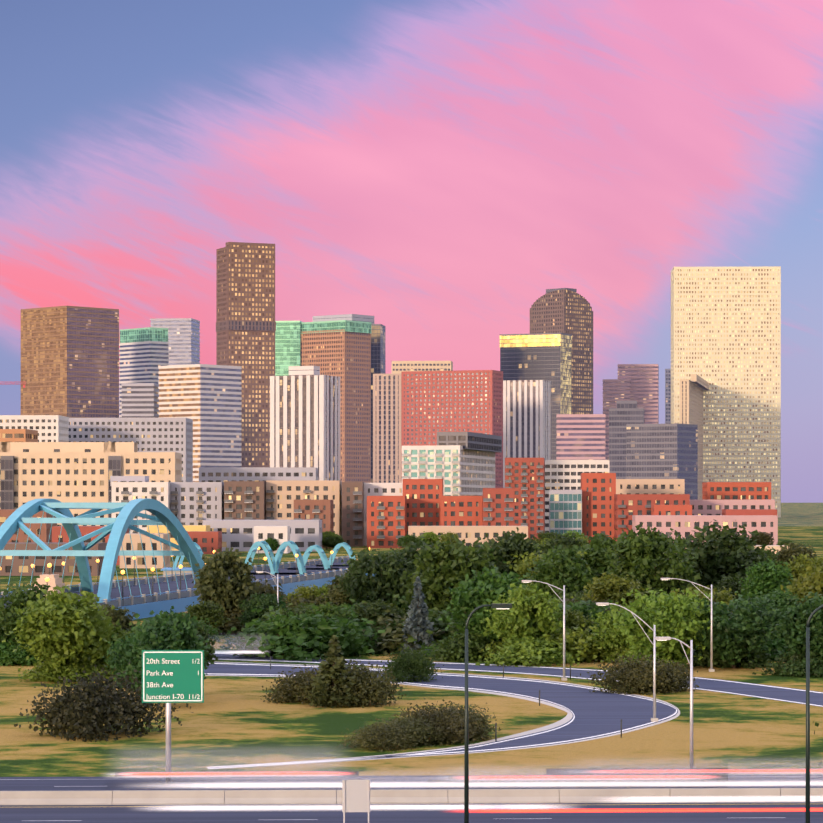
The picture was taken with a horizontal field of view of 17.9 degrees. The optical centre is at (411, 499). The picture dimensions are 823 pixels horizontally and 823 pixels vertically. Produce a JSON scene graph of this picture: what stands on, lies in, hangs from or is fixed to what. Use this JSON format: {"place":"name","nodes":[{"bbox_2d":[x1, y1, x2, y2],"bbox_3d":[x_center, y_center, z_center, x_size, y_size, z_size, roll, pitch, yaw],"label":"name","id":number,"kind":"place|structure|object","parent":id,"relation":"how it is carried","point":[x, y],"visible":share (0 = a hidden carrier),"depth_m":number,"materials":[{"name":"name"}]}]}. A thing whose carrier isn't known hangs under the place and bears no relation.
{"place":"outdoors","nodes":[
{"label":"outdoors","id":0,"kind":"place"},
{"bbox_2d":[0,509,56,542],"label":"building","id":1,"kind":"structure","parent":0,"point":[5,514],"depth_m":695.37,"materials":[{"name":"brick"}]},
{"bbox_2d":[0,542,106,575],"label":"building","id":2,"kind":"structure","parent":0,"point":[17,565],"depth_m":556.51,"materials":[{"name":"grey"}]},
{"bbox_2d":[21,306,118,417],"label":"brown tower","id":3,"kind":"structure","parent":0,"point":[69,361],"depth_m":2260.27,"materials":[{"name":"brown metal"}]},
{"bbox_2d":[119,327,168,417],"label":"skyscraper","id":4,"kind":"structure","parent":0,"point":[140,362],"depth_m":2403.53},
{"bbox_2d":[120,533,169,567],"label":"building","id":5,"kind":"structure","parent":0,"point":[137,545],"depth_m":616.67,"materials":[{"name":"grey"}]},
{"bbox_2d":[150,318,199,365],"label":"skyscraper","id":6,"kind":"structure","parent":0,"point":[184,340],"depth_m":2644.67,"materials":[{"name":"blue glass"}]},
{"bbox_2d":[0,503,822,776],"bbox_3d":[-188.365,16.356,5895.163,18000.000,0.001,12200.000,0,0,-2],"label":"ground","id":7,"kind":"structure","parent":0,"point":[236,710],"depth_m":184.50,"materials":[{"name":"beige plant"}]},
{"bbox_2d":[0,415,68,441],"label":"building","id":8,"kind":"structure","parent":7,"relation":"on","point":[51,428],"depth_m":1293.55,"materials":[{"name":"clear glass"}]},
{"bbox_2d":[0,580,69,646],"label":"tree","id":9,"kind":"object","parent":7,"relation":"on","point":[9,616],"visible":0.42,"depth_m":258.83,"materials":[{"name":"green plant"}]},
{"bbox_2d":[2,580,118,681],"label":"tree","id":10,"kind":"object","parent":7,"relation":"on","point":[62,640],"visible":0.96,"depth_m":232.00,"materials":[{"name":"green plant"}]},
{"bbox_2d":[20,657,103,683],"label":"bush","id":11,"kind":"object","parent":7,"relation":"on","point":[55,673],"visible":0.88,"depth_m":232.71,"materials":[{"name":"green plant"}]},
{"bbox_2d":[0,452,181,525],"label":"building","id":12,"kind":"structure","parent":7,"relation":"on","point":[71,476],"depth_m":955.52,"materials":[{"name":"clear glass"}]},
{"bbox_2d":[0,442,137,451],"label":"long beige penthouse","id":13,"kind":"object","parent":12,"relation":"on","point":[68,446],"visible":0.65,"depth_m":967.02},
{"bbox_2d":[14,662,193,741],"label":"shrub","id":14,"kind":"object","parent":7,"relation":"on","point":[90,709],"visible":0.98,"depth_m":179.49,"materials":[{"name":"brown plant"}]},
{"bbox_2d":[69,418,192,481],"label":"white building","id":15,"kind":"structure","parent":7,"relation":"on","point":[161,434],"depth_m":1346.08,"materials":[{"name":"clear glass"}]},
{"bbox_2d":[121,383,158,417],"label":"striped tower","id":16,"kind":"structure","parent":7,"relation":"on","point":[139,400],"depth_m":1994.31,"materials":[{"name":"grey glass"}]},
{"bbox_2d":[112,482,169,532],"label":"apartment building","id":17,"kind":"structure","parent":7,"relation":"on","point":[131,491],"depth_m":896.05,"materials":[{"name":"white concrete"}]},
{"bbox_2d":[114,606,214,706],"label":"tree","id":18,"kind":"object","parent":7,"relation":"on","point":[174,632],"visible":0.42,"depth_m":204.80,"materials":[{"name":"green plant"}]},
{"bbox_2d":[0,556,375,619],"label":"river","id":19,"kind":"structure","parent":7,"relation":"on","point":[147,603],"depth_m":427.53,"materials":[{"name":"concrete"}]},
{"bbox_2d":[0,499,203,602],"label":"bridge arch","id":20,"kind":"structure","parent":19,"relation":"on","point":[114,528],"depth_m":370.34,"materials":[{"name":"teal paint"}]},
{"bbox_2d":[170,482,223,524],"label":"apartment building","id":21,"kind":"structure","parent":7,"relation":"on","point":[194,503],"depth_m":901.63,"materials":[{"name":"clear glass"}]},
{"bbox_2d":[158,364,241,481],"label":"striped tower","id":22,"kind":"structure","parent":7,"relation":"on","point":[207,398],"depth_m":1958.69,"materials":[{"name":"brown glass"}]},
{"bbox_2d":[192,547,259,613],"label":"tree","id":23,"kind":"object","parent":7,"relation":"on","point":[214,583],"visible":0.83,"depth_m":316.50,"materials":[{"name":"green plant"}]},
{"bbox_2d":[224,481,265,519],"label":"apartment building","id":24,"kind":"structure","parent":7,"relation":"on","point":[244,500],"depth_m":897.09,"materials":[{"name":"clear glass"}]},
{"bbox_2d":[216,242,274,466],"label":"tower","id":25,"kind":"structure","parent":7,"relation":"on","point":[245,283],"depth_m":2103.76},
{"bbox_2d":[199,467,317,481],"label":"building","id":26,"kind":"structure","parent":7,"relation":"on","point":[214,474],"depth_m":1007.50,"materials":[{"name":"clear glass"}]},
{"bbox_2d":[203,520,321,550],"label":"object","id":27,"kind":"structure","parent":7,"relation":"on","point":[304,534],"depth_m":818.07,"materials":[{"name":"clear glass"}]},
{"bbox_2d":[275,321,301,375],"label":"skyscraper","id":28,"kind":"structure","parent":7,"relation":"on","point":[287,344],"depth_m":2327.52,"materials":[{"name":"green glass"}]},
{"bbox_2d":[260,664,320,703],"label":"shrub","id":29,"kind":"object","parent":7,"relation":"on","point":[286,691],"visible":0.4,"depth_m":209.73,"materials":[{"name":"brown plant"}]},
{"bbox_2d":[217,605,384,661],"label":"bush","id":30,"kind":"object","parent":7,"relation":"on","point":[300,638],"visible":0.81,"depth_m":269.50,"materials":[{"name":"green plant"}]},
{"bbox_2d":[266,480,341,536],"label":"building","id":31,"kind":"structure","parent":7,"relation":"on","point":[282,496],"depth_m":903.15,"materials":[{"name":"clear glass"}]},
{"bbox_2d":[270,375,339,479],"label":"white tower","id":32,"kind":"structure","parent":7,"relation":"on","point":[304,420],"depth_m":1856.37,"materials":[{"name":"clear glass"}]},
{"bbox_2d":[294,500,333,547],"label":"apartment building","id":33,"kind":"structure","parent":7,"relation":"on","point":[323,510],"depth_m":865.99,"materials":[{"name":"orange brick"}]},
{"bbox_2d":[307,635,361,707],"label":"conifer","id":34,"kind":"object","parent":7,"relation":"on","point":[336,661],"visible":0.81,"depth_m":205.42,"materials":[{"name":"green plant"}]},
{"bbox_2d":[300,320,370,482],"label":"skyscraper","id":35,"kind":"structure","parent":7,"relation":"on","point":[344,356],"depth_m":2311.02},
{"bbox_2d":[294,655,406,707],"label":"shrub","id":36,"kind":"object","parent":7,"relation":"on","point":[370,686],"visible":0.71,"depth_m":206.20,"materials":[{"name":"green plant"}]},
{"bbox_2d":[342,482,364,546],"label":"apartment building","id":37,"kind":"structure","parent":7,"relation":"on","point":[353,514],"depth_m":898.17,"materials":[{"name":"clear glass"}]},
{"bbox_2d":[371,324,384,482],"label":"skyscraper","id":38,"kind":"structure","parent":7,"relation":"on","point":[377,348],"depth_m":2399.74,"materials":[{"name":"grey glass"}]},
{"bbox_2d":[333,547,422,604],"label":"tree","id":39,"kind":"object","parent":7,"relation":"on","point":[360,583],"visible":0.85,"depth_m":345.07,"materials":[{"name":"green plant"}]},
{"bbox_2d":[336,718,421,752],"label":"shrub","id":40,"kind":"object","parent":7,"relation":"on","point":[382,736],"visible":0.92,"depth_m":170.34,"materials":[{"name":"green plant"}]},
{"bbox_2d":[373,374,400,482],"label":"beige tower","id":41,"kind":"structure","parent":7,"relation":"on","point":[386,428],"depth_m":2050.40,"materials":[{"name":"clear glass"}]},
{"bbox_2d":[367,496,406,547],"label":"apartment building","id":42,"kind":"structure","parent":7,"relation":"on","point":[386,521],"depth_m":870.87,"materials":[{"name":"red brick"}]},
{"bbox_2d":[347,609,444,655],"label":"tree","id":43,"kind":"object","parent":7,"relation":"on","point":[397,636],"visible":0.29,"depth_m":274.84,"materials":[{"name":"green plant"}]},
{"bbox_2d":[365,712,453,747],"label":"shrub","id":44,"kind":"object","parent":7,"relation":"on","point":[422,733],"visible":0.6,"depth_m":172.63,"materials":[{"name":"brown plant"}]},
{"bbox_2d":[378,645,443,682],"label":"shrub","id":45,"kind":"object","parent":7,"relation":"on","point":[407,665],"visible":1,"depth_m":233.84,"materials":[{"name":"green plant"}]},
{"bbox_2d":[400,576,433,655],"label":"conifer","id":46,"kind":"object","parent":7,"relation":"on","point":[418,617],"visible":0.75,"depth_m":272.52,"materials":[{"name":"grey plant"}]},
{"bbox_2d":[403,479,442,534],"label":"apartment building","id":47,"kind":"structure","parent":7,"relation":"on","point":[423,501],"depth_m":889.35,"materials":[{"name":"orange brick"}]},
{"bbox_2d":[375,698,501,744],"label":"shrub","id":48,"kind":"object","parent":7,"relation":"on","point":[452,726],"visible":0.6,"depth_m":174.86,"materials":[{"name":"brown plant"}]},
{"bbox_2d":[393,534,500,614],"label":"tree","id":49,"kind":"object","parent":7,"relation":"on","point":[444,567],"visible":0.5,"depth_m":289.11,"materials":[{"name":"green plant"}]},
{"bbox_2d":[402,445,494,495],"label":"office building","id":50,"kind":"structure","parent":7,"relation":"on","point":[459,470],"depth_m":1083.23,"materials":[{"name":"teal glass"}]},
{"bbox_2d":[437,432,501,451],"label":"building top floor","id":51,"kind":"structure","parent":50,"relation":"on","point":[478,441],"depth_m":1095.37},
{"bbox_2d":[401,370,502,487],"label":"office building","id":52,"kind":"structure","parent":7,"relation":"on","point":[433,403],"depth_m":1914.73,"materials":[{"name":"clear glass"}]},
{"bbox_2d":[440,496,482,525],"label":"apartment building","id":53,"kind":"structure","parent":7,"relation":"on","point":[461,510],"depth_m":879.82,"materials":[{"name":"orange brick"}]},
{"bbox_2d":[430,627,496,661],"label":"bush","id":54,"kind":"object","parent":7,"relation":"on","point":[452,650],"visible":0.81,"depth_m":263.22,"materials":[{"name":"green plant"}]},
{"bbox_2d":[408,526,527,548],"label":"low building","id":55,"kind":"structure","parent":7,"relation":"on","point":[469,534],"depth_m":830.26,"materials":[{"name":"beige concrete"}]},
{"bbox_2d":[438,562,538,642],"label":"tree","id":56,"kind":"object","parent":7,"relation":"on","point":[469,595],"visible":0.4,"depth_m":266.79,"materials":[{"name":"green plant"}]},
{"bbox_2d":[483,488,513,525],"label":"apartment building","id":57,"kind":"structure","parent":7,"relation":"on","point":[498,506],"depth_m":870.01,"materials":[{"name":"red brick"}]},
{"bbox_2d":[473,527,543,579],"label":"tree","id":58,"kind":"object","parent":7,"relation":"on","point":[507,545],"visible":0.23,"depth_m":377.50,"materials":[{"name":"green plant"}]},
{"bbox_2d":[480,583,562,643],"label":"tree","id":59,"kind":"object","parent":7,"relation":"on","point":[519,616],"visible":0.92,"depth_m":260.63,"materials":[{"name":"green plant"}]},
{"bbox_2d":[505,458,544,539],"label":"brick apartments","id":60,"kind":"structure","parent":7,"relation":"on","point":[525,478],"depth_m":1051.04,"materials":[{"name":"red brick"}]},
{"bbox_2d":[503,380,549,487],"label":"white tower","id":61,"kind":"structure","parent":7,"relation":"on","point":[526,418],"depth_m":2059.22,"materials":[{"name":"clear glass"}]},
{"bbox_2d":[475,634,580,666],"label":"bush","id":62,"kind":"object","parent":7,"relation":"on","point":[532,650],"visible":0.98,"depth_m":256.58,"materials":[{"name":"green plant"}]},
{"bbox_2d":[500,335,570,459],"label":"office tower","id":63,"kind":"structure","parent":7,"relation":"on","point":[552,364],"depth_m":2463.51,"materials":[{"name":"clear glass"}]},
{"bbox_2d":[499,333,571,347],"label":"building crown","id":64,"kind":"object","parent":63,"relation":"on","point":[536,340],"depth_m":2465.99},
{"bbox_2d":[526,545,595,598],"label":"tree","id":65,"kind":"object","parent":7,"relation":"on","point":[560,568],"visible":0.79,"depth_m":351.03,"materials":[{"name":"green plant"}]},
{"bbox_2d":[530,289,592,413],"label":"skyscraper","id":66,"kind":"structure","parent":7,"relation":"on","point":[565,311],"depth_m":2521.35,"materials":[{"name":"brown glass"}]},
{"bbox_2d":[549,490,581,538],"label":"building","id":67,"kind":"structure","parent":7,"relation":"on","point":[565,511],"depth_m":900.95,"materials":[{"name":"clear glass"}]},
{"bbox_2d":[545,460,608,532],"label":"white building","id":68,"kind":"structure","parent":7,"relation":"on","point":[562,474],"depth_m":1152.27,"materials":[{"name":"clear glass"}]},
{"bbox_2d":[536,624,622,663],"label":"bush","id":69,"kind":"object","parent":7,"relation":"on","point":[576,641],"visible":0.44,"depth_m":261.05,"materials":[{"name":"green plant"}]},
{"bbox_2d":[556,414,604,459],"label":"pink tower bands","id":70,"kind":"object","parent":7,"relation":"on","point":[580,436],"depth_m":1905.53,"materials":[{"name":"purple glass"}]},
{"bbox_2d":[581,473,615,543],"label":"apartment building","id":71,"kind":"structure","parent":7,"relation":"on","point":[598,491],"depth_m":906.37,"materials":[{"name":"brick"}]},
{"bbox_2d":[563,529,645,593],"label":"tree","id":72,"kind":"object","parent":7,"relation":"on","point":[598,553],"visible":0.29,"depth_m":376.51,"materials":[{"name":"green plant"}]},
{"bbox_2d":[574,571,648,606],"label":"tree","id":73,"kind":"object","parent":7,"relation":"on","point":[611,587],"visible":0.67,"depth_m":329.09,"materials":[{"name":"green plant"}]},
{"bbox_2d":[603,379,630,459],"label":"pink tower step","id":74,"kind":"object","parent":7,"relation":"on","point":[615,391],"depth_m":2599.22,"materials":[{"name":"purple concrete"}]},
{"bbox_2d":[585,600,658,651],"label":"tree","id":75,"kind":"object","parent":7,"relation":"on","point":[607,630],"visible":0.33,"depth_m":261.00,"materials":[{"name":"green plant"}]},
{"bbox_2d":[576,652,698,694],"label":"shrub","id":76,"kind":"object","parent":7,"relation":"on","point":[634,676],"visible":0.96,"depth_m":219.89,"materials":[{"name":"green plant"}]},
{"bbox_2d":[618,364,658,423],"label":"office tower","id":77,"kind":"structure","parent":7,"relation":"on","point":[644,386],"depth_m":2609.73,"materials":[{"name":"purple glass"}]},
{"bbox_2d":[596,523,701,595],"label":"tree","id":78,"kind":"object","parent":7,"relation":"on","point":[654,565],"visible":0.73,"depth_m":351.24,"materials":[{"name":"green plant"}]},
{"bbox_2d":[616,479,684,493],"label":"building","id":79,"kind":"structure","parent":7,"relation":"on","point":[650,486],"depth_m":952.37,"materials":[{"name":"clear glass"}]},
{"bbox_2d":[614,494,689,540],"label":"apartment building","id":80,"kind":"structure","parent":7,"relation":"on","point":[627,507],"depth_m":882.24,"materials":[{"name":"brick"}]},
{"bbox_2d":[612,588,724,662],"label":"tree","id":81,"kind":"object","parent":7,"relation":"on","point":[672,609],"visible":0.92,"depth_m":249.88,"materials":[{"name":"green plant"}]},
{"bbox_2d":[680,374,708,499],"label":"tower","id":82,"kind":"structure","parent":7,"relation":"on","point":[691,402],"depth_m":2223.58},
{"bbox_2d":[632,515,777,544],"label":"building","id":83,"kind":"structure","parent":7,"relation":"on","point":[683,525],"depth_m":843.21,"materials":[{"name":"pink concrete"}]},
{"bbox_2d":[674,519,771,589],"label":"tree","id":84,"kind":"object","parent":7,"relation":"on","point":[715,561],"visible":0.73,"depth_m":376.51,"materials":[{"name":"green plant"}]},
{"bbox_2d":[671,266,780,516],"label":"skyscraper","id":85,"kind":"structure","parent":7,"relation":"on","point":[726,333],"depth_m":2332.35,"materials":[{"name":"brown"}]},
{"bbox_2d":[690,500,774,514],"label":"building","id":86,"kind":"structure","parent":7,"relation":"on","point":[707,507],"depth_m":903.35,"materials":[{"name":"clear glass"}]},
{"bbox_2d":[685,596,782,667],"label":"tree","id":87,"kind":"object","parent":7,"relation":"on","point":[733,638],"visible":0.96,"depth_m":249.97,"materials":[{"name":"green plant"}]},
{"bbox_2d":[702,482,770,499],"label":"building","id":88,"kind":"structure","parent":7,"relation":"on","point":[736,490],"depth_m":1003.78,"materials":[{"name":"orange brick"}]},
{"bbox_2d":[735,558,792,600],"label":"tree","id":89,"kind":"object","parent":7,"relation":"on","point":[766,578],"visible":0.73,"depth_m":352.32,"materials":[{"name":"green plant"}]},
{"bbox_2d":[767,592,822,658],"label":"tree","id":90,"kind":"object","parent":7,"relation":"on","point":[793,624],"visible":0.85,"depth_m":241.39,"materials":[{"name":"green plant"}]},
{"bbox_2d":[0,774,822,822],"bbox_3d":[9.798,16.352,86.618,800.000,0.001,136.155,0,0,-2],"label":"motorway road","id":91,"kind":"structure","parent":0,"point":[82,813],"depth_m":137.07,"materials":[{"name":"grey asphalt"}]},
{"bbox_2d":[142,650,203,781],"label":"road sign","id":92,"kind":"object","parent":91,"relation":"on","point":[169,677],"visible":1,"depth_m":151.11,"materials":[{"name":"teal metal"}]},
{"bbox_2d":[101,741,358,784],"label":"motion blur streak","id":93,"kind":"object","parent":91,"relation":"on","point":[300,757],"visible":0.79,"depth_m":147.84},
{"bbox_2d":[342,780,369,822],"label":"sign back","id":94,"kind":"object","parent":91,"relation":"on","point":[355,795],"visible":1,"depth_m":121.55,"materials":[{"name":"beige metal"}]},
{"bbox_2d":[132,803,586,812],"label":"headlight trail","id":95,"kind":"object","parent":91,"relation":"on","point":[377,807],"visible":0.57,"depth_m":131.82,"materials":[{"name":"white"}]},
{"bbox_2d":[0,788,822,804],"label":"median barrier","id":96,"kind":"object","parent":91,"relation":"on","point":[193,797],"visible":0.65,"depth_m":140.28,"materials":[{"name":"concrete"}]},
{"bbox_2d":[120,764,822,789],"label":"trail","id":97,"kind":"object","parent":91,"relation":"on","point":[320,777],"visible":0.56,"depth_m":143.93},
{"bbox_2d":[464,604,511,822],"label":"street lamp","id":98,"kind":"object","parent":91,"relation":"on","point":[466,757],"visible":1,"depth_m":121.77,"materials":[{"name":"grey metal"}]},
{"bbox_2d":[427,761,727,787],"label":"motion blur streak","id":99,"kind":"object","parent":91,"relation":"on","point":[637,781],"visible":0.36,"depth_m":145.90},
{"bbox_2d":[453,808,822,812],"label":"light trail","id":100,"kind":"object","parent":91,"relation":"on","point":[659,810],"visible":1,"depth_m":130.27,"materials":[{"name":"red"}]},
{"bbox_2d":[544,754,822,782],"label":"motion blur streak","id":101,"kind":"object","parent":91,"relation":"on","point":[569,771],"visible":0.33,"depth_m":149.13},
{"bbox_2d":[805,605,822,822],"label":"street lamp","id":102,"kind":"object","parent":91,"relation":"on","point":[807,808],"visible":1,"depth_m":115.75,"materials":[{"name":"grey metal"}]},
{"bbox_2d":[0,0,822,502],"label":"sky","id":103,"kind":"structure","parent":0,"point":[427,169],"materials":[{"name":"pink"}]},
{"bbox_2d":[204,662,677,767],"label":"ramp road","id":104,"kind":"structure","parent":0,"point":[598,712],"depth_m":208.80,"materials":[{"name":"grey asphalt"}]},
{"bbox_2d":[205,662,679,768],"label":"ramp kerb apron","id":105,"kind":"object","parent":104,"relation":"on","point":[567,718],"visible":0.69,"depth_m":190.17,"materials":[{"name":"concrete"}]},
{"bbox_2d":[115,779,822,788],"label":"headlight trail","id":106,"kind":"object","parent":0,"point":[317,785],"visible":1,"depth_m":142.56,"materials":[{"name":"white"}]},
{"bbox_2d":[211,653,822,706],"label":"ramp road","id":107,"kind":"structure","parent":0,"point":[775,692],"depth_m":241.98,"materials":[{"name":"grey asphalt"}]},
{"bbox_2d":[204,653,822,768],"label":"ramp markings","id":108,"kind":"object","parent":107,"relation":"on","point":[478,689],"visible":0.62,"depth_m":220.62,"materials":[{"name":"white paint"}]},
{"bbox_2d":[609,408,643,478],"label":"dark tower","id":109,"kind":"structure","parent":0,"point":[620,419],"depth_m":1806.42,"materials":[{"name":"grey glass"}]},
{"bbox_2d":[626,423,697,499],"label":"dark tower","id":110,"kind":"structure","parent":0,"point":[662,451],"depth_m":1715.61,"materials":[{"name":"grey glass"}]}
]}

